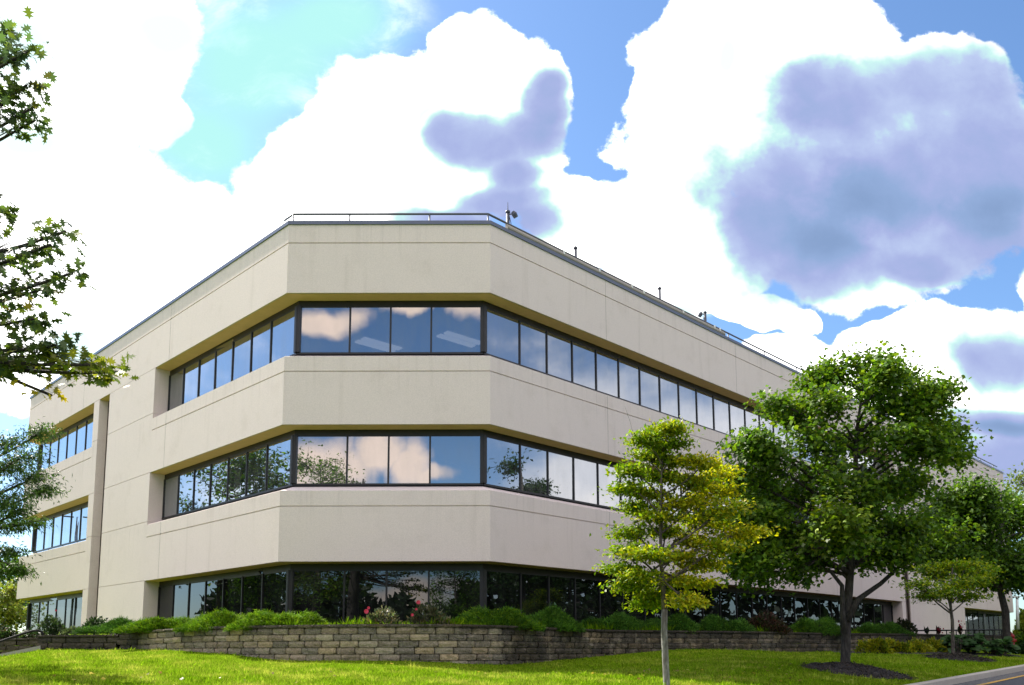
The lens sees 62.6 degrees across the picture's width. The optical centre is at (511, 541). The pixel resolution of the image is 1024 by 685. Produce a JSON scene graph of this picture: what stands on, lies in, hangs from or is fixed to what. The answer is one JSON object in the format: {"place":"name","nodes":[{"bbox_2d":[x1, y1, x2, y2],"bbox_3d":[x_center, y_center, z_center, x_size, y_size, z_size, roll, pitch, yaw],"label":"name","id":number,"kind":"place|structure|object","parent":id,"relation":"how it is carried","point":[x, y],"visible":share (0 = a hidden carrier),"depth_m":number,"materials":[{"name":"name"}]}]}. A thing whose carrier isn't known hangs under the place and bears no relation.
{"place":"outdoors","nodes":[
{"label":"outdoors","id":0,"kind":"place"},
{"bbox_2d":[0,632,1023,684],"bbox_3d":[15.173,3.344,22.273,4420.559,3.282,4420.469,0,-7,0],"label":"ground","id":1,"kind":"structure","parent":0,"point":[653,656],"depth_m":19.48,"materials":[{"name":"green plant"}]},
{"bbox_2d":[0,623,21,638],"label":"hedge","id":2,"kind":"object","parent":1,"relation":"on","point":[6,631],"visible":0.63,"depth_m":26.84,"materials":[{"name":"green plant"}]},
{"bbox_2d":[0,577,29,632],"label":"bright tree","id":3,"kind":"object","parent":1,"relation":"on","point":[10,616],"visible":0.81,"depth_m":43.00,"materials":[{"name":"green plant"}]},
{"bbox_2d":[0,541,33,624],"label":"dark tree","id":4,"kind":"object","parent":1,"relation":"on","point":[15,581],"visible":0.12,"depth_m":58.99,"materials":[{"name":"green plant"}]},
{"bbox_2d":[0,637,37,653],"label":"stair wall","id":5,"kind":"structure","parent":1,"relation":"on","point":[13,644],"depth_m":25.19,"materials":[{"name":"grey stone"}]},
{"bbox_2d":[0,646,40,655],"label":"stair cheek","id":6,"kind":"object","parent":1,"relation":"on","point":[26,650],"visible":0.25,"depth_m":23.95,"materials":[{"name":"grey concrete"}]},
{"bbox_2d":[0,630,43,642],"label":"handrail","id":7,"kind":"object","parent":1,"relation":"on","point":[20,634],"visible":0.86,"depth_m":24.17,"materials":[{"name":"grey metal"}]},
{"bbox_2d":[17,628,48,637],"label":"hedge","id":8,"kind":"object","parent":1,"relation":"on","point":[30,635],"visible":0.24,"depth_m":26.60,"materials":[{"name":"green plant"}]},
{"bbox_2d":[0,416,75,586],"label":"locust tree","id":9,"kind":"object","parent":1,"relation":"on","point":[11,467],"visible":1,"depth_m":18.24,"materials":[{"name":"green plant"}]},
{"bbox_2d":[0,6,138,402],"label":"oak tree","id":10,"kind":"object","parent":1,"relation":"on","point":[21,363],"visible":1,"depth_m":8.26,"materials":[{"name":"green plant"}]},
{"bbox_2d":[16,662,925,684],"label":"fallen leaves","id":11,"kind":"object","parent":1,"relation":"on","point":[103,678],"visible":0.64,"depth_m":16.06,"materials":[{"name":"brown plant"}]},
{"bbox_2d":[16,220,1013,642],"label":"office building","id":12,"kind":"structure","parent":1,"relation":"on","point":[332,422],"depth_m":25.92,"materials":[{"name":"concrete"}]},
{"bbox_2d":[26,592,82,630],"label":"window","id":13,"kind":"structure","parent":12,"relation":"in","point":[68,607],"depth_m":37.73,"materials":[{"name":"glass"}]},
{"bbox_2d":[31,531,85,553],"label":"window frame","id":14,"kind":"structure","parent":12,"relation":"in","point":[32,531],"depth_m":42.77,"materials":[{"name":"brown metal"}]},
{"bbox_2d":[31,502,87,552],"bbox_3d":[-20.159,-0.651,37.971,8.896,1.661,0.132,-7,-10,44],"label":"window","id":15,"kind":"structure","parent":12,"relation":"in","point":[71,522],"depth_m":38.14,"materials":[{"name":"blue glass"}]},
{"bbox_2d":[37,413,93,470],"bbox_3d":[-20.169,-4.520,38.461,8.896,1.661,0.132,-7,-10,44],"label":"window","id":16,"kind":"structure","parent":12,"relation":"in","point":[78,439],"depth_m":38.54,"materials":[{"name":"blue glass"}]},
{"bbox_2d":[157,564,290,635],"bbox_3d":[-9.435,2.008,26.882,9.011,1.982,0.132,-7,-10,44],"label":"window","id":17,"kind":"structure","parent":12,"relation":"in","point":[245,591],"depth_m":26.41,"materials":[{"name":"glass"}]},
{"bbox_2d":[162,430,294,519],"bbox_3d":[-9.446,-2.020,27.392,9.011,1.661,0.132,-7,-10,44],"label":"window","id":18,"kind":"structure","parent":12,"relation":"in","point":[262,467],"depth_m":26.94,"materials":[{"name":"blue glass"}]},
{"bbox_2d":[167,301,298,410],"bbox_3d":[-9.456,-5.889,27.883,9.011,1.661,0.132,-7,-10,44],"label":"window","id":19,"kind":"structure","parent":12,"relation":"in","point":[271,339],"depth_m":27.45,"materials":[{"name":"blue glass"}]},
{"bbox_2d":[287,563,484,623],"bbox_3d":[-3.547,1.598,23.768,5.546,1.982,0.132,0,-7,0],"label":"window","id":20,"kind":"structure","parent":12,"relation":"in","point":[335,591],"depth_m":23.82,"materials":[{"name":"black glass"}]},
{"bbox_2d":[291,429,484,485],"bbox_3d":[-3.558,-2.430,24.278,5.546,1.661,0.132,0,-7,0],"label":"window","id":21,"kind":"structure","parent":12,"relation":"in","point":[417,457],"depth_m":24.29,"materials":[{"name":"blue glass"}]},
{"bbox_2d":[295,301,484,354],"bbox_3d":[-3.568,-6.299,24.769,5.546,1.661,0.132,0,-7,0],"label":"window","id":22,"kind":"structure","parent":12,"relation":"in","point":[323,327],"depth_m":24.78,"materials":[{"name":"blue glass"}]},
{"bbox_2d":[505,206,517,222],"bbox_3d":[-0.005,-9.776,26.607,0.399,2.016,0.201,0,-7,0],"label":"antenna mast","id":23,"kind":"object","parent":12,"relation":"on","point":[513,214],"visible":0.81,"depth_m":26.65,"materials":[{"name":"metal"}]},
{"bbox_2d":[573,239,577,256],"bbox_3d":[2.185,-9.457,28.934,0.139,1.956,0.139,-3,-8,22],"label":"antenna mast","id":24,"kind":"object","parent":12,"relation":"on","point":[575,247],"visible":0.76,"depth_m":28.96,"materials":[{"name":"metal"}]},
{"bbox_2d":[505,224,725,334],"bbox_3d":[4.198,-8.908,29.584,0.125,0.220,12.350,-7,-10,44],"label":"roof screen","id":25,"kind":"object","parent":12,"relation":"on","point":[563,253],"visible":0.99,"depth_m":28.62,"materials":[{"name":"paint"}]},
{"bbox_2d":[284,213,996,466],"bbox_3d":[15.202,-7.348,40.902,54.165,0.709,4.288,6,-9,-40],"label":"roof railing","id":26,"kind":"object","parent":12,"relation":"on","point":[429,214],"visible":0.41,"depth_m":25.39,"materials":[{"name":"metal"}]},
{"bbox_2d":[483,429,821,535],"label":"window","id":27,"kind":"structure","parent":12,"relation":"in","point":[515,464],"depth_m":26.34,"materials":[{"name":"blue glass"}]},
{"bbox_2d":[658,281,660,298],"bbox_3d":[5.692,-9.073,32.436,0.139,2.056,0.139,3,-8,-22],"label":"antenna mast","id":28,"kind":"object","parent":12,"relation":"on","point":[659,291],"visible":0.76,"depth_m":32.46,"materials":[{"name":"metal"}]},
{"bbox_2d":[483,301,883,478],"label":"window","id":29,"kind":"structure","parent":12,"relation":"in","point":[511,337],"depth_m":29.02,"materials":[{"name":"blue glass"}]},
{"bbox_2d":[483,563,892,631],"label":"window","id":30,"kind":"structure","parent":12,"relation":"in","point":[530,590],"depth_m":27.97,"materials":[{"name":"black glass"}]},
{"bbox_2d":[698,311,706,321],"bbox_3d":[7.846,-8.779,34.681,0.400,2.026,0.199,0,-7,0],"label":"antenna mast","id":31,"kind":"object","parent":12,"relation":"on","point":[700,314],"visible":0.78,"depth_m":34.72,"materials":[{"name":"metal"}]},
{"bbox_2d":[965,609,1001,635],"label":"window","id":32,"kind":"structure","parent":12,"relation":"in","point":[975,619],"depth_m":55.69,"materials":[{"name":"grey glass"}]},
{"bbox_2d":[36,624,1001,664],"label":"retaining wall","id":33,"kind":"structure","parent":1,"relation":"on","point":[477,644],"depth_m":20.87,"materials":[{"name":"grey stone"}]},
{"bbox_2d":[906,629,1002,639],"bbox_3d":[18.613,3.887,34.929,7.425,0.578,0.056,4,-8,-31],"label":"wall railing","id":34,"kind":"object","parent":33,"relation":"on","point":[983,630],"depth_m":35.45,"materials":[{"name":"black metal"}]},
{"bbox_2d":[589,408,785,684],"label":"young tree","id":35,"kind":"object","parent":1,"relation":"on","point":[652,441],"visible":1,"depth_m":14.18,"materials":[{"name":"green plant"}]},
{"bbox_2d":[709,339,993,662],"bbox_3d":[7.708,-0.961,19.031,7.182,7.663,5.386,0,-7,0],"label":"maple tree","id":36,"kind":"object","parent":1,"relation":"on","point":[854,530],"visible":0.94,"depth_m":18.43,"materials":[{"name":"green plant"}]},
{"bbox_2d":[803,662,911,679],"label":"mulch","id":37,"kind":"object","parent":1,"relation":"on","point":[851,670],"visible":0.66,"depth_m":17.93,"materials":[{"name":"brown soil"}]},
{"bbox_2d":[854,636,893,653],"bbox_3d":[12.164,3.513,28.426,1.289,0.671,1.141,0,-7,0],"label":"golden shrub","id":38,"kind":"object","parent":1,"relation":"on","point":[874,645],"visible":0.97,"depth_m":28.20,"materials":[{"name":"yellow plant"}]},
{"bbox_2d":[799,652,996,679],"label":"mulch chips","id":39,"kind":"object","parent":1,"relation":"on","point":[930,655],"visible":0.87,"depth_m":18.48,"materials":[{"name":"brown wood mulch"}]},
{"bbox_2d":[834,651,1023,656],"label":"mulch","id":40,"kind":"object","parent":1,"relation":"on","point":[983,654],"visible":0.31,"depth_m":28.46,"materials":[{"name":"brown soil"}]},
{"bbox_2d":[879,637,918,652],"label":"golden shrub","id":41,"kind":"object","parent":40,"relation":"on","point":[898,646],"visible":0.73,"depth_m":28.39,"materials":[{"name":"yellow plant"}]},
{"bbox_2d":[908,637,936,652],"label":"golden shrub","id":42,"kind":"object","parent":40,"relation":"on","point":[923,646],"visible":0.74,"depth_m":28.67,"materials":[{"name":"yellow plant"}]},
{"bbox_2d":[955,633,996,652],"bbox_3d":[15.865,3.528,29.006,1.468,0.781,1.314,0,-7,0],"label":"hosta","id":43,"kind":"object","parent":40,"relation":"on","point":[976,636],"visible":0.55,"depth_m":28.91,"materials":[{"name":"green plant"}]},
{"bbox_2d":[926,636,948,652],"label":"golden shrub","id":44,"kind":"object","parent":1,"relation":"on","point":[935,643],"visible":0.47,"depth_m":28.89,"materials":[{"name":"yellow plant"}]},
{"bbox_2d":[891,556,1008,654],"bbox_3d":[13.656,2.063,25.937,3.852,3.265,2.713,0,-7,0],"label":"tree","id":45,"kind":"object","parent":1,"relation":"on","point":[936,572],"visible":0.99,"depth_m":25.95,"materials":[{"name":"green plant"}]},
{"bbox_2d":[940,636,963,647],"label":"hosta","id":46,"kind":"object","parent":1,"relation":"on","point":[942,638],"visible":0.16,"depth_m":29.54,"materials":[{"name":"green plant"}]},
{"bbox_2d":[892,468,1023,641],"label":"spreading tree","id":47,"kind":"object","parent":1,"relation":"on","point":[992,509],"visible":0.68,"depth_m":31.87,"materials":[{"name":"green plant"}]},
{"bbox_2d":[938,632,980,652],"bbox_3d":[15.227,3.488,28.834,1.363,0.801,1.123,-3,-8,19],"label":"hosta","id":48,"kind":"object","parent":1,"relation":"on","point":[962,645],"visible":0.8,"depth_m":28.79,"materials":[{"name":"green plant"}]},
{"bbox_2d":[927,654,994,661],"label":"mulch","id":49,"kind":"object","parent":1,"relation":"on","point":[962,657],"visible":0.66,"depth_m":25.12,"materials":[{"name":"brown soil"}]},
{"bbox_2d":[957,620,964,634],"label":"canna plant","id":50,"kind":"object","parent":1,"relation":"on","point":[960,629],"visible":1,"depth_m":34.03,"materials":[{"name":"red plant"}]},
{"bbox_2d":[906,664,1023,684],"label":"kerb","id":51,"kind":"structure","parent":1,"relation":"on","point":[974,676],"depth_m":19.86,"materials":[{"name":"concrete"}]},
{"bbox_2d":[969,635,1010,653],"bbox_3d":[16.312,3.553,28.777,1.449,0.723,1.273,0,-7,0],"label":"hosta","id":52,"kind":"object","parent":1,"relation":"on","point":[1000,649],"visible":0.7,"depth_m":28.52,"materials":[{"name":"green plant"}]},
{"bbox_2d":[986,636,1020,654],"bbox_3d":[16.684,3.572,28.676,0.999,0.712,1.083,-7,-10,42],"label":"hosta","id":53,"kind":"object","parent":1,"relation":"on","point":[1008,639],"visible":0.73,"depth_m":28.52,"materials":[{"name":"green plant"}]},
{"bbox_2d":[998,640,1023,653],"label":"shrub","id":54,"kind":"object","parent":1,"relation":"on","point":[1021,646],"visible":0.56,"depth_m":30.48,"materials":[{"name":"green plant"}]},
{"bbox_2d":[1008,596,1019,628],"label":"light pole","id":55,"kind":"object","parent":1,"relation":"on","point":[1017,615],"visible":0.8,"depth_m":57.86,"materials":[{"name":"metal"}]},
{"bbox_2d":[1004,460,1023,546],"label":"distant tree","id":56,"kind":"object","parent":1,"relation":"on","point":[1019,477],"visible":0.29,"depth_m":69.72,"materials":[{"name":"green plant"}]},
{"bbox_2d":[1011,608,1023,635],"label":"bush","id":57,"kind":"object","parent":1,"relation":"on","point":[1021,622],"visible":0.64,"depth_m":61.50,"materials":[{"name":"green plant"}]},
{"bbox_2d":[1014,631,1023,644],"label":"edge shrub","id":58,"kind":"object","parent":1,"relation":"on","point":[1019,638],"visible":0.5,"depth_m":36.83,"materials":[{"name":"green plant"}]},
{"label":"planting bed","id":59,"kind":"structure","parent":1,"relation":"on","visible":0},
{"bbox_2d":[33,610,68,636],"bbox_3d":[-14.518,2.651,26.761,1.010,0.918,1.220,0,-7,0],"label":"rose bush","id":60,"kind":"object","parent":59,"relation":"on","point":[53,628],"visible":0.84,"depth_m":26.48,"materials":[{"name":"green plant"}]},
{"bbox_2d":[60,625,86,634],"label":"rose bush","id":61,"kind":"object","parent":59,"relation":"on","point":[65,631],"visible":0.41,"depth_m":25.73,"materials":[{"name":"green plant"}]},
{"bbox_2d":[82,615,107,626],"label":"rose bush","id":62,"kind":"object","parent":59,"relation":"on","point":[95,621],"visible":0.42,"depth_m":25.32,"materials":[{"name":"green plant"}]},
{"bbox_2d":[70,615,134,634],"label":"juniper","id":63,"kind":"object","parent":59,"relation":"on","point":[105,627],"visible":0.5,"depth_m":24.45,"materials":[{"name":"green plant"}]},
{"bbox_2d":[112,615,192,635],"bbox_3d":[-9.553,2.325,23.318,2.692,0.625,1.548,0,-7,0],"label":"juniper","id":64,"kind":"object","parent":59,"relation":"on","point":[143,625],"visible":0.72,"depth_m":22.89,"materials":[{"name":"green plant"}]},
{"bbox_2d":[172,607,248,633],"bbox_3d":[-7.294,2.046,21.739,2.951,0.772,1.701,0,-7,0],"label":"juniper","id":65,"kind":"object","parent":59,"relation":"on","point":[222,617],"visible":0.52,"depth_m":21.39,"materials":[{"name":"green plant"}]},
{"bbox_2d":[222,608,330,631],"bbox_3d":[-5.696,1.975,21.077,2.783,0.673,1.854,0,-7,0],"label":"juniper","id":66,"kind":"object","parent":59,"relation":"on","point":[260,617],"visible":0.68,"depth_m":20.59,"materials":[{"name":"green plant"}]},
{"bbox_2d":[354,605,402,623],"bbox_3d":[-3.114,1.808,20.006,1.223,0.626,1.106,0,-7,0],"label":"rose bush","id":67,"kind":"object","parent":59,"relation":"on","point":[391,614],"visible":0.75,"depth_m":19.80,"materials":[{"name":"green plant"}]},
{"bbox_2d":[405,599,454,623],"bbox_3d":[-1.948,1.741,20.108,1.266,0.761,1.179,7,-10,-43],"label":"rose bush","id":68,"kind":"object","parent":59,"relation":"on","point":[430,610],"visible":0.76,"depth_m":19.96,"materials":[{"name":"green plant"}]},
{"bbox_2d":[452,604,545,631],"bbox_3d":[-0.620,1.926,21.270,2.851,0.805,1.657,2,-8,-20],"label":"juniper","id":69,"kind":"object","parent":59,"relation":"on","point":[485,615],"visible":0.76,"depth_m":20.92,"materials":[{"name":"green plant"}]},
{"bbox_2d":[152,615,863,632],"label":"edge grass","id":70,"kind":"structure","parent":59,"relation":"on","point":[458,621],"depth_m":20.30,"materials":[{"name":"green plant"}]},
{"bbox_2d":[525,603,586,633],"bbox_3d":[0.993,2.060,22.810,1.635,0.951,3.052,-5,-9,36],"label":"juniper","id":71,"kind":"object","parent":59,"relation":"on","point":[556,617],"visible":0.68,"depth_m":22.67,"materials":[{"name":"green plant"}]},
{"bbox_2d":[580,610,657,629],"bbox_3d":[3.056,2.439,25.428,3.814,0.836,1.546,5,-9,-38],"label":"juniper","id":72,"kind":"object","parent":59,"relation":"on","point":[620,621],"visible":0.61,"depth_m":25.01,"materials":[{"name":"green plant"}]},
{"bbox_2d":[647,613,701,633],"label":"juniper","id":73,"kind":"object","parent":59,"relation":"on","point":[679,621],"visible":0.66,"depth_m":25.93,"materials":[{"name":"green plant"}]},
{"bbox_2d":[699,613,758,633],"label":"juniper","id":74,"kind":"object","parent":59,"relation":"on","point":[714,622],"visible":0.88,"depth_m":26.75,"materials":[{"name":"green plant"}]},
{"bbox_2d":[748,609,792,634],"bbox_3d":[8.488,2.750,28.819,2.084,0.954,1.602,-3,-8,24],"label":"barberry","id":75,"kind":"object","parent":59,"relation":"on","point":[771,621],"visible":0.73,"depth_m":28.42,"materials":[{"name":"brown plant"}]},
{"bbox_2d":[789,615,841,635],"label":"juniper","id":76,"kind":"object","parent":59,"relation":"on","point":[824,625],"visible":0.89,"depth_m":30.14,"materials":[{"name":"green plant"}]},
{"bbox_2d":[854,620,915,635],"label":"juniper","id":77,"kind":"object","parent":59,"relation":"on","point":[885,627],"visible":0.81,"depth_m":32.40,"materials":[{"name":"green plant"}]},
{"bbox_2d":[895,617,918,633],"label":"dark shrub","id":78,"kind":"object","parent":59,"relation":"on","point":[907,624],"visible":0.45,"depth_m":33.22,"materials":[{"name":"green plant"}]},
{"bbox_2d":[0,0,1023,632],"label":"sky","id":79,"kind":"structure","parent":0,"point":[808,177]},
{"bbox_2d":[936,626,943,633],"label":"canna plant","id":80,"kind":"object","parent":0,"point":[938,629],"visible":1,"depth_m":34.00,"materials":[{"name":"red plant"}]},
{"bbox_2d":[953,671,1023,684],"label":"road","id":81,"kind":"structure","parent":0,"point":[1017,681],"depth_m":19.64,"materials":[{"name":"grey asphalt"}]},
{"bbox_2d":[976,673,1017,684],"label":"hatch marking","id":82,"kind":"object","parent":81,"relation":"on","point":[996,680],"visible":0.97,"depth_m":20.83,"materials":[{"name":"white paint"}]},
{"bbox_2d":[979,675,1023,684],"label":"yellow line","id":83,"kind":"object","parent":81,"relation":"on","point":[1001,680],"visible":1,"depth_m":19.66,"materials":[{"name":"paint"}]},
{"bbox_2d":[1011,632,1016,644],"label":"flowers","id":84,"kind":"object","parent":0,"point":[1013,636],"visible":0.24,"depth_m":34.20,"materials":[{"name":"red plant"}]}
]}

